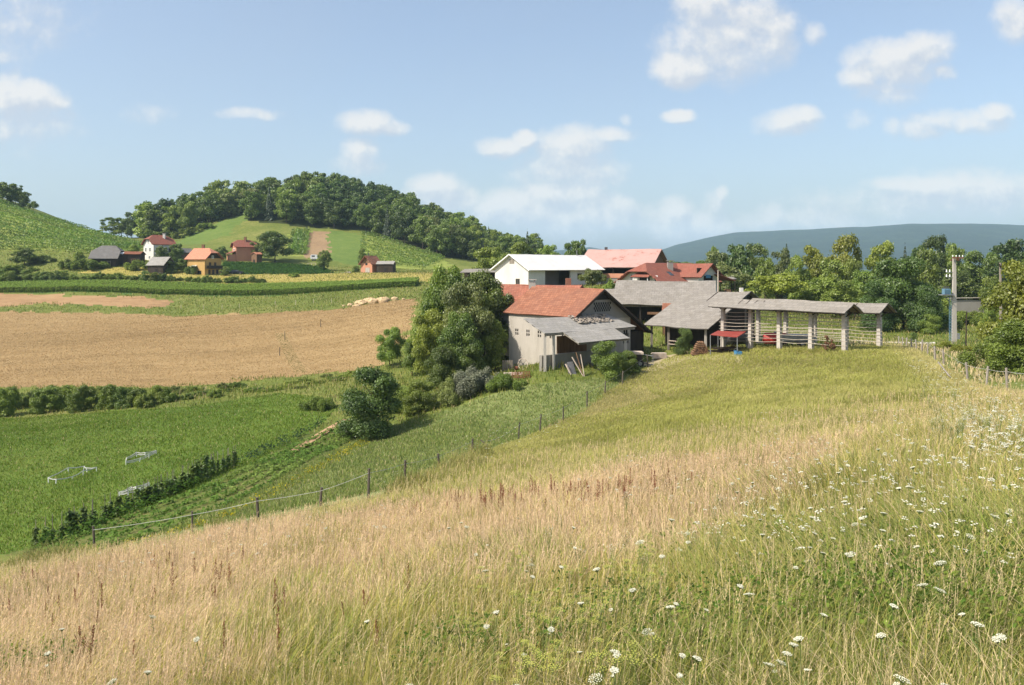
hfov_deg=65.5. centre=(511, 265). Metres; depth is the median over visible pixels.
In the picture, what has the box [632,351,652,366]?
farm cart
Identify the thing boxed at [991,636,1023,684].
umbel flower
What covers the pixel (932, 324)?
leafy bush
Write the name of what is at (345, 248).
hill field
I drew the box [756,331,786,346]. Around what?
slurry tanker
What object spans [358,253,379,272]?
chalet
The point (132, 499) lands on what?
bean plant
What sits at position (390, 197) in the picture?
broadleaf tree
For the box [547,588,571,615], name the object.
parsnip plant
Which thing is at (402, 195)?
broadleaf tree
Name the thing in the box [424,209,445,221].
broadleaf tree
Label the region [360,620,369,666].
umbel flower
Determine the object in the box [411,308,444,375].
broadleaf tree
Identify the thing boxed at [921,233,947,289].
broadleaf tree
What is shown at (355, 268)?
leafy bush
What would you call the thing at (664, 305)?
tiled shed
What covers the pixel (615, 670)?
umbel flower
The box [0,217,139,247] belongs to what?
vine row
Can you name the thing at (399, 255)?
vine row
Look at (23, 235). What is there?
vine row
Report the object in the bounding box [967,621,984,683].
umbel flower
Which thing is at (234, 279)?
hedge bush
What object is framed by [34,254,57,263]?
leafy bush
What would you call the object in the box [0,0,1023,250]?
sky
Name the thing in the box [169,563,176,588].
dock plant
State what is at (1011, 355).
leafy bush
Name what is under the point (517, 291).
tiled wing
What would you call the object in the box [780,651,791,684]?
umbel flower
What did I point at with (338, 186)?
broadleaf tree
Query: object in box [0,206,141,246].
vine row
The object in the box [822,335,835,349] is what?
dry shrub
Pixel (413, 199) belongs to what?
broadleaf tree
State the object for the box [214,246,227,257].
broadleaf tree
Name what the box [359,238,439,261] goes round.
vine row
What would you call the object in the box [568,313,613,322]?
roof rubble
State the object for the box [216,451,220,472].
bean plant
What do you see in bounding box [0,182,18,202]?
broadleaf tree
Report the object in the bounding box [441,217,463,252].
broadleaf tree
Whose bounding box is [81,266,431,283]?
ripe strip
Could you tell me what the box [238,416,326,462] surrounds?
herb row
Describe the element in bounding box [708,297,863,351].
hayrack
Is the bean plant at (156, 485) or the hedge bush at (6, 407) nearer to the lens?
the bean plant at (156, 485)
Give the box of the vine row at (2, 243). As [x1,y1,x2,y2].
[0,241,96,249]
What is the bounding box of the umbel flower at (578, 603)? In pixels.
[569,602,583,654]
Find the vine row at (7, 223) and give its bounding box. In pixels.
[0,221,128,248]
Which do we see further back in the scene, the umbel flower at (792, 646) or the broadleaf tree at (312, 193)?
the broadleaf tree at (312, 193)
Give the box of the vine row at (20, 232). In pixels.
[0,228,128,247]
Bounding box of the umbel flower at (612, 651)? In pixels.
[604,649,619,680]
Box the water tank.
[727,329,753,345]
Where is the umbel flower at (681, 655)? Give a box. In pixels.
[679,653,687,684]
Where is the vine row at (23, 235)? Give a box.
[0,232,135,249]
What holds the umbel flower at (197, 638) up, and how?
on the meadow
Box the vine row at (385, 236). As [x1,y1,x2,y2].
[363,231,444,258]
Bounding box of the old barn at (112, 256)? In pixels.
[88,246,123,266]
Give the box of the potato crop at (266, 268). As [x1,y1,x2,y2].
[221,261,333,273]
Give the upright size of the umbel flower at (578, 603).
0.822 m
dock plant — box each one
[74,626,85,658]
[82,625,94,663]
[98,583,105,626]
[129,639,136,664]
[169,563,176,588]
[220,621,228,649]
[272,577,279,608]
[272,605,282,646]
[362,589,370,629]
[375,619,381,645]
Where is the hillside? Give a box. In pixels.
[0,198,982,309]
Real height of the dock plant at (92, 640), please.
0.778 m
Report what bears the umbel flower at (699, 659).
on the meadow
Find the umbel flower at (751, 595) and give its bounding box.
[743,592,758,628]
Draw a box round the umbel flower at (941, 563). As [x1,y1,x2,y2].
[933,560,948,602]
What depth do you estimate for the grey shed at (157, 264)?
255.36 m
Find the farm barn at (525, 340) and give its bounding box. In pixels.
[503,286,652,365]
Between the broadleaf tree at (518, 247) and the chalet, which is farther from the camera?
the chalet
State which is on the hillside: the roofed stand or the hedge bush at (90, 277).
the hedge bush at (90, 277)
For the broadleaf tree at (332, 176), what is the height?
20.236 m
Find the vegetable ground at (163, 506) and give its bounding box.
[5,418,361,555]
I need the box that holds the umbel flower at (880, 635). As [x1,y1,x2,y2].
[873,632,885,684]
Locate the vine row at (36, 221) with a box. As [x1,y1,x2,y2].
[0,212,140,248]
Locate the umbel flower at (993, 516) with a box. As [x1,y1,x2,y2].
[990,514,999,538]
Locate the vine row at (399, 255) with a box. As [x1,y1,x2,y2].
[360,245,432,263]
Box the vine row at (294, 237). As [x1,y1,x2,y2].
[290,228,298,251]
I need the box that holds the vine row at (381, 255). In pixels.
[365,249,431,265]
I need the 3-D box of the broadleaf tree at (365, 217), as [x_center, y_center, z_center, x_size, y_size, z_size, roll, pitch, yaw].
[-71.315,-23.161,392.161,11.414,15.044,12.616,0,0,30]
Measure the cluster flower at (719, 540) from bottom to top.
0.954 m
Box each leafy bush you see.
[0,264,38,273]
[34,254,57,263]
[57,258,77,269]
[64,259,111,270]
[72,251,86,260]
[124,259,147,270]
[165,261,177,272]
[168,232,184,238]
[175,258,186,270]
[178,227,204,234]
[184,265,197,274]
[195,222,216,228]
[219,266,229,275]
[288,273,299,276]
[352,266,359,271]
[357,247,365,263]
[392,385,412,412]
[401,379,435,414]
[423,345,460,388]
[457,345,489,374]
[485,372,525,391]
[590,340,627,380]
[598,278,615,288]
[619,350,640,373]
[673,327,692,354]
[916,313,942,333]
[934,288,958,315]
[940,307,964,328]
[955,341,1015,367]
[957,310,987,325]
[977,274,998,311]
[977,304,1003,327]
[979,318,1023,377]
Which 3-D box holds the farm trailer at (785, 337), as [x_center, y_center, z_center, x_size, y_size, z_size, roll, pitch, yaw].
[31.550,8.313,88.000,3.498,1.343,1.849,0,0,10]
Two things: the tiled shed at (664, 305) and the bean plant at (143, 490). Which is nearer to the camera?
the bean plant at (143, 490)
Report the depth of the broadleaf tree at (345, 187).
436.31 m
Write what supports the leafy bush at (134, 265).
on the ripe strip
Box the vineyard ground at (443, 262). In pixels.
[0,201,453,269]
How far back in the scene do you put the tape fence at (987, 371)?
53.05 m
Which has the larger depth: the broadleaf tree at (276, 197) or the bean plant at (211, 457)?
the broadleaf tree at (276, 197)
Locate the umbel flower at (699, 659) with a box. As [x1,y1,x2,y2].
[682,655,701,684]
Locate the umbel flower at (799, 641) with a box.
[793,636,805,684]
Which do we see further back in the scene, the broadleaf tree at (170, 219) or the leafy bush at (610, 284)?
the broadleaf tree at (170, 219)
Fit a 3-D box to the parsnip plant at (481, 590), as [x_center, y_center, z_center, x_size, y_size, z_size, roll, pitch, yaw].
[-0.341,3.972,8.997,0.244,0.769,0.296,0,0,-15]
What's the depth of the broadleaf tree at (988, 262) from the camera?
200.00 m
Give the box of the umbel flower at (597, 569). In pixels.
[593,567,604,628]
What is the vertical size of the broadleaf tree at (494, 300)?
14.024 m
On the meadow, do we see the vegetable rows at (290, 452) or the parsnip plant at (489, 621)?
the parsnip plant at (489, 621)
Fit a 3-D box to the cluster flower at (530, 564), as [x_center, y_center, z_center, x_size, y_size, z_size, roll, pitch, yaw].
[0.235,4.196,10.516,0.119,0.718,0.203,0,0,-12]
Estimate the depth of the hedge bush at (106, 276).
243.18 m
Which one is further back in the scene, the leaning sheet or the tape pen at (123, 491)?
the leaning sheet
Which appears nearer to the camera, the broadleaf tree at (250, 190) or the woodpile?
the woodpile
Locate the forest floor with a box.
[143,209,477,261]
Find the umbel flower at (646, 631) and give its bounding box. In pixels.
[642,628,651,678]
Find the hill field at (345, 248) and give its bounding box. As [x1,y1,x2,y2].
[176,214,369,266]
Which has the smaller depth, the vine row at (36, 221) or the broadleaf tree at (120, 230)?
the vine row at (36, 221)
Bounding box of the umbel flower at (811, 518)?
[809,516,817,557]
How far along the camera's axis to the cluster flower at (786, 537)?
9.32 m
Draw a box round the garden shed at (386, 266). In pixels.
[376,261,396,272]
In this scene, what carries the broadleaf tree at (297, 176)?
on the forest floor
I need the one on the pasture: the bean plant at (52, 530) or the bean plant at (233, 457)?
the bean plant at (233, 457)
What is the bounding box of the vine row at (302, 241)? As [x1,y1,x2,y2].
[300,228,306,253]
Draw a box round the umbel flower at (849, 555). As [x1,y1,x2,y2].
[843,552,861,591]
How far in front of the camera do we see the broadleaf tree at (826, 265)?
158.99 m
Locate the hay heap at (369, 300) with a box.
[342,296,418,305]
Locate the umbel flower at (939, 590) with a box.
[932,587,945,643]
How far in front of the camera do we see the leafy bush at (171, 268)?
257.16 m
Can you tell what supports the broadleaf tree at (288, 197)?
on the forest floor
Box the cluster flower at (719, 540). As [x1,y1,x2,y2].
[708,522,723,570]
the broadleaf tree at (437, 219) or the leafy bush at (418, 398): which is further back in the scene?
the broadleaf tree at (437, 219)
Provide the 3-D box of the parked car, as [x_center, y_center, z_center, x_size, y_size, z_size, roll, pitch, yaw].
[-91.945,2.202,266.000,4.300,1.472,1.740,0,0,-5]
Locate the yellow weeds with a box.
[106,439,370,546]
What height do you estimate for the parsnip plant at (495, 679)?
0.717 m
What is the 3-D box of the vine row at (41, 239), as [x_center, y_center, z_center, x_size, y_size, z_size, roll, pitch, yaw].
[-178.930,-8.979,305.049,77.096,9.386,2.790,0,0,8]
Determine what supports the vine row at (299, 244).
on the vineyard ground at (443, 262)
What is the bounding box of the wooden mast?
[717,270,718,291]
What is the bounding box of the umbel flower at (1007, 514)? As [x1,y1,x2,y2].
[991,513,1011,544]
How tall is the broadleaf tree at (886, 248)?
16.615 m
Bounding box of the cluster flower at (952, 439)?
[945,428,958,443]
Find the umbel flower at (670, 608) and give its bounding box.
[658,605,674,641]
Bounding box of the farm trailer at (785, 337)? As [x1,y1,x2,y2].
[782,334,815,345]
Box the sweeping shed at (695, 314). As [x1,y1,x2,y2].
[644,288,758,349]
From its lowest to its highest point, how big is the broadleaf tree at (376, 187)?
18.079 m
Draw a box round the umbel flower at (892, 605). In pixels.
[880,603,898,679]
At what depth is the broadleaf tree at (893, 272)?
116.06 m
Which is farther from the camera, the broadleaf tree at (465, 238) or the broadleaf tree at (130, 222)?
the broadleaf tree at (130, 222)
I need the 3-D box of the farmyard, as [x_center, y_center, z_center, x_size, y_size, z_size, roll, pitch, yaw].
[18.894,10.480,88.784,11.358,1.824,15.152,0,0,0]
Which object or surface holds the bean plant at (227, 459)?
on the pasture
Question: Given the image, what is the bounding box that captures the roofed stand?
[720,277,735,291]
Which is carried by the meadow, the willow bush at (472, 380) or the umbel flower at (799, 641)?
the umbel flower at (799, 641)
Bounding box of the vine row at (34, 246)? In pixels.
[0,244,124,252]
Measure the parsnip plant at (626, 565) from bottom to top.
0.835 m
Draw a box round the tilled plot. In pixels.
[302,231,331,258]
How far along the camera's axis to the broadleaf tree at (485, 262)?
183.83 m
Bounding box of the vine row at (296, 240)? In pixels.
[293,228,301,253]
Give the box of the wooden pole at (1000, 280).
[999,263,1004,321]
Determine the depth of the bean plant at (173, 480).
56.41 m
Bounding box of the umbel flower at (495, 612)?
[491,610,498,681]
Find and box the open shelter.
[460,269,494,278]
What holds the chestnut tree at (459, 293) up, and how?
on the field verge
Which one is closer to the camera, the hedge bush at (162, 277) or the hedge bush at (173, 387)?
the hedge bush at (173, 387)
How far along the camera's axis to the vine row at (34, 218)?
336.95 m
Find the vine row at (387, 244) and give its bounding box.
[362,235,440,259]
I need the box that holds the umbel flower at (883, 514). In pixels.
[867,512,886,541]
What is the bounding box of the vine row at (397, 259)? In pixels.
[363,252,429,265]
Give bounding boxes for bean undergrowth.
[37,471,200,549]
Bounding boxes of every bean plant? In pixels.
[29,527,39,547]
[38,517,50,544]
[48,514,58,541]
[56,525,68,538]
[64,510,74,535]
[68,506,81,532]
[79,503,91,529]
[88,498,97,524]
[88,499,98,525]
[99,505,111,522]
[107,492,116,517]
[113,496,124,513]
[122,487,133,513]
[129,485,135,508]
[133,488,140,505]
[139,481,148,507]
[144,479,155,502]
[151,483,158,501]
[156,476,162,498]
[158,474,165,496]
[163,479,172,495]
[170,469,180,492]
[177,472,188,489]
[188,462,197,483]
[190,461,201,483]
[195,459,204,479]
[201,455,211,477]
[208,454,215,475]
[209,459,214,475]
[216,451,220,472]
[218,459,226,471]
[225,448,231,469]
[231,446,236,466]
[232,445,238,464]
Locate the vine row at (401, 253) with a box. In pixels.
[360,241,436,263]
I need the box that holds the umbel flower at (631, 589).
[628,588,638,627]
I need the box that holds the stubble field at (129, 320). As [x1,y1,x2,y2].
[0,299,419,388]
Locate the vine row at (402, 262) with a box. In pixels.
[379,259,426,267]
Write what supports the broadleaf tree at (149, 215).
on the forest floor
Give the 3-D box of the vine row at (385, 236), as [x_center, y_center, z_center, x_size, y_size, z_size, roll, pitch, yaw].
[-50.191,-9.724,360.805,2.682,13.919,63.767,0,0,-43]
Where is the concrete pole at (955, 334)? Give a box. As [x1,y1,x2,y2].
[938,255,963,342]
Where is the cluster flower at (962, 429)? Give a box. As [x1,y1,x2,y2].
[956,412,966,453]
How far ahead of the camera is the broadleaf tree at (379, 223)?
380.39 m
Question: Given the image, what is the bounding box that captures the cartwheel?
[518,358,527,367]
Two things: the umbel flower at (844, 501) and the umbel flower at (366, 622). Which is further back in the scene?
the umbel flower at (844, 501)
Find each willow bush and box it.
[430,375,466,406]
[452,365,501,398]
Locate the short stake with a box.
[965,311,966,345]
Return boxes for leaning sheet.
[567,361,575,373]
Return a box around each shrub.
[297,394,335,411]
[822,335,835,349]
[909,332,917,341]
[926,341,961,349]
[949,345,973,352]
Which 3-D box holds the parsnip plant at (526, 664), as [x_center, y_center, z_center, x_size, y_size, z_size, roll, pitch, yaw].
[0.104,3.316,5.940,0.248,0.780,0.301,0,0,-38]
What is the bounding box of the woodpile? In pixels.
[690,341,708,354]
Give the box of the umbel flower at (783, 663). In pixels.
[776,659,785,684]
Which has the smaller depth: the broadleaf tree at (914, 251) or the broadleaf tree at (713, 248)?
the broadleaf tree at (914, 251)
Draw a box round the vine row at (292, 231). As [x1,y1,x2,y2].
[286,228,294,247]
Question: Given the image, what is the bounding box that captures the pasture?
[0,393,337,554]
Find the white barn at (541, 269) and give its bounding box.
[490,254,604,285]
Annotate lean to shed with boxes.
[523,314,635,371]
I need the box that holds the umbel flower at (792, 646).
[789,642,798,683]
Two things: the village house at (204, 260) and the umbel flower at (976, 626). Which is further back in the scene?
the village house at (204, 260)
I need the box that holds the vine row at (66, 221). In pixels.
[0,200,141,245]
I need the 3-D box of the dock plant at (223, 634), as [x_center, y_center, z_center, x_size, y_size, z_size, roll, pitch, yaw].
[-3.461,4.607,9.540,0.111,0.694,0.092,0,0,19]
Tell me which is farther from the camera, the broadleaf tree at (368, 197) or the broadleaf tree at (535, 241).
the broadleaf tree at (368, 197)
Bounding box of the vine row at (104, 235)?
[1,204,137,244]
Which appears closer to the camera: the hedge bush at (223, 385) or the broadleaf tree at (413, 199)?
the hedge bush at (223, 385)
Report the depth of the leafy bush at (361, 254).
304.51 m
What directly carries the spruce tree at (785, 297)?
on the hillside
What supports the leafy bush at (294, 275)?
on the ripe strip
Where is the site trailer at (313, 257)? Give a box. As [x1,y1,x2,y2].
[310,255,317,260]
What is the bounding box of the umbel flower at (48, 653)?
[44,651,61,684]
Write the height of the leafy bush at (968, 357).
2.855 m
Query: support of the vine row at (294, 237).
on the vineyard ground at (443, 262)
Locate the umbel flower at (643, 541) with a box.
[635,540,644,567]
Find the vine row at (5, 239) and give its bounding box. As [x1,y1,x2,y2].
[0,237,126,250]
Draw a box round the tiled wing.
[485,278,583,355]
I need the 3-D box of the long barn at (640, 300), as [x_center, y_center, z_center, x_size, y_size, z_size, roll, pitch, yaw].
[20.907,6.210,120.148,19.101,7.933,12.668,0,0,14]
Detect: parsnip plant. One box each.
[452,602,468,668]
[463,620,488,655]
[472,583,490,618]
[475,566,494,609]
[477,609,500,642]
[483,651,507,683]
[490,675,519,682]
[508,545,527,597]
[509,555,521,586]
[510,590,533,639]
[515,591,543,622]
[515,655,546,684]
[517,639,535,680]
[527,607,562,672]
[528,643,557,683]
[528,656,562,684]
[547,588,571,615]
[550,648,580,684]
[551,639,568,682]
[562,565,580,591]
[566,592,591,632]
[574,608,602,668]
[584,652,625,684]
[588,637,621,681]
[590,597,611,648]
[602,585,618,620]
[603,559,617,586]
[607,559,635,602]
[608,641,633,683]
[623,635,661,684]
[631,553,655,618]
[637,533,652,574]
[641,573,659,608]
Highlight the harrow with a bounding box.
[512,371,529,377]
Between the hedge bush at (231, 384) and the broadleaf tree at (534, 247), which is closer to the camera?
the hedge bush at (231, 384)
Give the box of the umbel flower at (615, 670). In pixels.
[610,666,618,684]
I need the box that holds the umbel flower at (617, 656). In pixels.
[613,652,620,684]
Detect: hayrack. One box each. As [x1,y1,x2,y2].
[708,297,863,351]
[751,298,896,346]
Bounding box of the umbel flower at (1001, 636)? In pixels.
[978,633,1006,684]
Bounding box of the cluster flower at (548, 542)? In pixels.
[545,525,552,554]
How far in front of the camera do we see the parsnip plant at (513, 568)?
10.19 m
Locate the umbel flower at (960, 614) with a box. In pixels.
[958,612,974,660]
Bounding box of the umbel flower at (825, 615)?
[820,613,834,666]
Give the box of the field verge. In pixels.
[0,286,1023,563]
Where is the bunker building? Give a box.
[950,297,986,312]
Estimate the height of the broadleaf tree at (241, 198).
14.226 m
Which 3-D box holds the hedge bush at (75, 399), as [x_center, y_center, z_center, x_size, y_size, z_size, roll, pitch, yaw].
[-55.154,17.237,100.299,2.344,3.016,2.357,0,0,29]
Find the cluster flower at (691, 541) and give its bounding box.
[686,529,695,557]
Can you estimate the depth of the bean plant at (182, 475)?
56.99 m
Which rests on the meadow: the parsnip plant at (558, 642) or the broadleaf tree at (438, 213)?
the parsnip plant at (558, 642)
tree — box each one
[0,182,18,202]
[6,183,24,204]
[7,247,39,264]
[13,191,31,207]
[27,201,38,208]
[98,224,107,231]
[99,217,124,230]
[107,222,129,236]
[119,212,136,237]
[126,244,140,250]
[131,202,154,237]
[138,221,157,237]
[140,209,164,234]
[143,209,160,234]
[152,198,181,229]
[153,246,168,256]
[154,230,173,235]
[159,205,180,231]
[168,244,184,261]
[169,199,179,231]
[176,193,211,226]
[176,201,199,227]
[176,202,196,228]
[193,191,226,221]
[195,189,218,222]
[203,186,220,219]
[208,179,234,217]
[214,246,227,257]
[219,188,243,216]
[232,181,253,208]
[235,188,245,209]
[238,188,261,214]
[238,191,262,219]
[249,240,262,256]
[254,182,267,200]
[256,230,293,261]
[259,194,273,215]
[263,176,278,193]
[263,184,274,220]
[265,183,281,193]
[268,190,278,210]
[270,185,298,209]
[273,187,300,222]
[282,177,304,200]
[291,174,305,192]
[294,193,317,219]
[298,191,315,214]
[300,171,318,187]
[302,198,323,225]
[304,180,320,195]
[305,171,325,185]
[305,176,327,189]
[308,182,326,197]
[316,193,330,201]
[317,198,337,218]
[317,250,332,267]
[322,201,345,224]
[325,172,348,182]
[325,180,344,200]
[327,188,343,203]
[328,176,346,188]
[332,364,403,440]
[339,181,358,202]
[339,197,358,227]
[349,177,364,186]
[349,191,363,202]
[350,180,360,190]
[353,203,376,230]
[357,189,379,204]
[358,186,367,203]
[365,181,380,186]
[368,189,387,203]
[369,184,383,194]
[369,198,393,226]
[370,206,393,233]
[375,326,405,364]
[382,186,397,200]
[382,207,391,238]
[385,193,398,204]
[389,208,416,242]
[390,197,418,222]
[390,203,414,239]
[395,197,416,208]
[396,192,410,197]
[401,338,420,375]
[404,214,420,240]
[408,216,434,248]
[409,194,420,207]
[410,263,463,343]
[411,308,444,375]
[415,206,428,214]
[417,215,439,246]
[423,222,456,254]
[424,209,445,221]
[424,224,445,250]
[429,202,443,211]
[432,311,483,380]
[440,281,496,365]
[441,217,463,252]
[442,211,455,218]
[447,223,461,254]
[450,227,475,258]
[461,219,469,227]
[461,226,481,256]
[461,268,514,361]
[466,224,482,242]
[467,240,480,259]
[468,215,478,221]
[470,221,484,237]
[471,246,501,268]
[478,238,488,248]
[482,319,507,369]
[483,234,491,240]
[483,239,495,257]
[490,229,501,240]
[494,236,513,258]
[500,241,537,258]
[511,238,520,245]
[514,236,524,241]
[521,236,533,243]
[524,231,532,253]
[528,233,540,241]
[529,243,541,254]
[531,237,543,248]
[536,244,560,254]
[564,240,580,254]
[571,239,586,254]
[578,268,606,285]
[704,250,728,265]
[711,245,720,260]
[716,265,754,291]
[724,244,755,289]
[743,271,809,298]
[745,242,768,281]
[748,256,775,298]
[771,247,791,298]
[783,243,790,298]
[785,254,811,299]
[796,277,837,315]
[802,244,830,298]
[818,258,846,291]
[820,280,863,317]
[824,232,865,280]
[844,257,862,315]
[851,270,876,315]
[857,280,901,331]
[863,240,895,282]
[869,256,950,333]
[900,284,944,331]
[904,245,923,278]
[908,248,940,288]
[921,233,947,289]
[937,269,981,297]
[938,242,970,295]
[961,250,984,290]
[972,258,1023,347]
[979,251,1005,288]
[982,238,1023,289]
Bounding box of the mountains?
[553,223,1023,269]
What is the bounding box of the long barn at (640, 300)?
[605,280,715,320]
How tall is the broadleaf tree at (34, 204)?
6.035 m
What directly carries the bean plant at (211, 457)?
on the pasture
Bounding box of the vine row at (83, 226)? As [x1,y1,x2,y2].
[0,199,142,242]
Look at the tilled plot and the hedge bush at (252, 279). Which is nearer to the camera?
the hedge bush at (252, 279)
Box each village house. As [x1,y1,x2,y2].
[141,233,175,261]
[184,244,224,274]
[225,237,256,260]
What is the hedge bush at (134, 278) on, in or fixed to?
on the hillside
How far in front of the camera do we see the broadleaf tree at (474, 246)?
346.07 m
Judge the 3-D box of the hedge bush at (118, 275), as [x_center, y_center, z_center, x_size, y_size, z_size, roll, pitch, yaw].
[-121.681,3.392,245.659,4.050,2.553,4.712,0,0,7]
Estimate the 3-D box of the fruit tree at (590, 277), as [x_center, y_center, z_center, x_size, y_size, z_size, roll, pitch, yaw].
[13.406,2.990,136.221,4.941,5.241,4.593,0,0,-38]
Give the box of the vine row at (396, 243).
[360,232,442,258]
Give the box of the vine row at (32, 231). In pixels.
[0,225,126,246]
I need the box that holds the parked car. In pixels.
[230,270,243,273]
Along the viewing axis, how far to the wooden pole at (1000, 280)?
77.90 m
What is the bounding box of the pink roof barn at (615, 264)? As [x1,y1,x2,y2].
[585,247,666,284]
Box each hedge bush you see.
[0,269,7,281]
[0,387,16,416]
[2,270,16,281]
[5,386,20,408]
[11,274,22,281]
[16,395,32,406]
[19,390,36,401]
[20,269,33,281]
[27,390,46,413]
[32,271,40,280]
[32,385,60,408]
[38,271,51,280]
[38,386,66,411]
[47,270,63,280]
[58,384,76,402]
[59,270,69,276]
[62,274,80,279]
[64,390,84,413]
[73,384,90,409]
[81,386,102,409]
[83,275,98,279]
[93,271,105,279]
[94,386,103,393]
[95,384,118,410]
[101,273,113,278]
[110,272,124,279]
[112,386,132,408]
[121,387,147,407]
[129,275,139,279]
[132,392,153,407]
[138,271,149,280]
[147,272,159,280]
[148,385,167,403]
[154,272,168,281]
[154,388,178,402]
[166,275,176,280]
[167,385,185,390]
[172,389,187,393]
[177,393,195,399]
[185,386,203,390]
[190,277,204,281]
[191,390,207,395]
[200,274,213,282]
[206,388,221,397]
[216,382,228,388]
[218,278,230,282]
[221,388,236,391]
[227,275,239,282]
[229,381,244,387]
[241,387,253,392]
[247,276,255,282]
[254,278,265,282]
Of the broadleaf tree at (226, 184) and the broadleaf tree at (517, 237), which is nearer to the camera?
the broadleaf tree at (517, 237)
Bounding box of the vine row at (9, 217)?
[0,215,138,246]
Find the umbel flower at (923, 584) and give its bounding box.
[916,583,933,616]
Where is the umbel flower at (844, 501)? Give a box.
[841,500,852,541]
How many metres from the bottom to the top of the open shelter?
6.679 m
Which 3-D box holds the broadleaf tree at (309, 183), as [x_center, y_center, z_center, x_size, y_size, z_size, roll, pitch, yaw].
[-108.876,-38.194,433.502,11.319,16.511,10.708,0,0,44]
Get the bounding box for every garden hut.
[182,248,191,259]
[250,252,261,262]
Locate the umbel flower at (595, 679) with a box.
[588,673,601,684]
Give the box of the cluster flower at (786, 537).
[774,524,794,556]
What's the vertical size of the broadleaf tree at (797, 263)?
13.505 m
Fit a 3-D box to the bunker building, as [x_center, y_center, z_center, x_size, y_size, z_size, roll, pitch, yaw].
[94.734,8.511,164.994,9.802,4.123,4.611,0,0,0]
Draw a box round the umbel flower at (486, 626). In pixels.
[472,624,489,682]
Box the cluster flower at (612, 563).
[603,544,623,581]
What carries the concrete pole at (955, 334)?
on the field verge
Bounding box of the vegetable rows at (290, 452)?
[21,421,354,553]
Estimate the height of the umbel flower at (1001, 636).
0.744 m
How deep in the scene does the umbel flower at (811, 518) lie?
9.18 m
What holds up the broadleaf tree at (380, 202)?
on the forest floor
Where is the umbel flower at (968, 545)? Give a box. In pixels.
[961,533,973,567]
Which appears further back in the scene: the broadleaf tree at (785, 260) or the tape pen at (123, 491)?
the broadleaf tree at (785, 260)
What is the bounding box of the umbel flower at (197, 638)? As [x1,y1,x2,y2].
[193,636,214,684]
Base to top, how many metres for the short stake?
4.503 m
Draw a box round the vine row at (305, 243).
[302,228,310,253]
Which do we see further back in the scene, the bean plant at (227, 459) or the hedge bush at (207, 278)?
the hedge bush at (207, 278)
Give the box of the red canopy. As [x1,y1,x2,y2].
[710,331,746,353]
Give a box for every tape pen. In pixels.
[48,466,96,482]
[119,482,149,495]
[125,450,156,464]
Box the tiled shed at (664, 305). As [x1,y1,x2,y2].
[662,303,670,334]
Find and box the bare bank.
[0,293,173,307]
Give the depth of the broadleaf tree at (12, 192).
366.84 m
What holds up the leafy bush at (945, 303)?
on the field verge
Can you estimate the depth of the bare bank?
215.83 m
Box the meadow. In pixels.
[0,345,1023,684]
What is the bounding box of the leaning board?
[572,357,583,375]
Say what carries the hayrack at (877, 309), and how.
on the meadow
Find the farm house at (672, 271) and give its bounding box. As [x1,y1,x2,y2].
[614,260,734,291]
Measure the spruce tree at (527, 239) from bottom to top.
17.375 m
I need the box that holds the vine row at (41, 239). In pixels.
[0,235,134,249]
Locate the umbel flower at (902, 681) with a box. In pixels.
[893,674,910,684]
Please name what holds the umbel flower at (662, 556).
on the meadow
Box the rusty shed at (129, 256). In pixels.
[121,251,145,264]
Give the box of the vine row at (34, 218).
[0,207,140,245]
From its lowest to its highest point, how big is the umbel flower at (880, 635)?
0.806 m
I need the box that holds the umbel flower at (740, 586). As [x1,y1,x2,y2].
[737,584,746,628]
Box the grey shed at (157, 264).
[145,257,174,273]
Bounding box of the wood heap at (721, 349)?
[708,346,742,352]
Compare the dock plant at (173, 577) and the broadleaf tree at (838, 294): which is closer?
the dock plant at (173, 577)
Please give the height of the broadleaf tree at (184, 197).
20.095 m
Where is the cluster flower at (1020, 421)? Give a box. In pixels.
[1014,411,1023,432]
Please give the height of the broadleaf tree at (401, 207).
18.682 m
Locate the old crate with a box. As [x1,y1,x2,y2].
[502,360,512,371]
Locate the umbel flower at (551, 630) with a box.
[548,626,567,673]
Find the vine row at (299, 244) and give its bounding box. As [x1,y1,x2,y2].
[295,229,303,254]
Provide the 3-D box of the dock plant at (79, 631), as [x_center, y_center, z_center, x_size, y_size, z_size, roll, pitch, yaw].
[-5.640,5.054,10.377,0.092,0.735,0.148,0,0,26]
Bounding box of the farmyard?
[640,349,740,373]
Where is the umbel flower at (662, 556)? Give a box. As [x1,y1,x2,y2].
[652,555,664,589]
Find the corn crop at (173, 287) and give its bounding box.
[0,277,419,295]
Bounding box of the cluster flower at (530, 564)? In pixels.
[525,557,532,580]
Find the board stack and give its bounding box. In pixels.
[651,352,666,358]
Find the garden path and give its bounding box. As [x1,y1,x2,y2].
[291,419,346,450]
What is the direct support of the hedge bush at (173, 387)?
on the field verge
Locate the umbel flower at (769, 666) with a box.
[763,662,774,684]
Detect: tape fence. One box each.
[92,355,647,547]
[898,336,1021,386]
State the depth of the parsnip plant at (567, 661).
6.37 m
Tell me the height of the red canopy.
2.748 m
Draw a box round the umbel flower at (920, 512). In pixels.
[911,510,923,544]

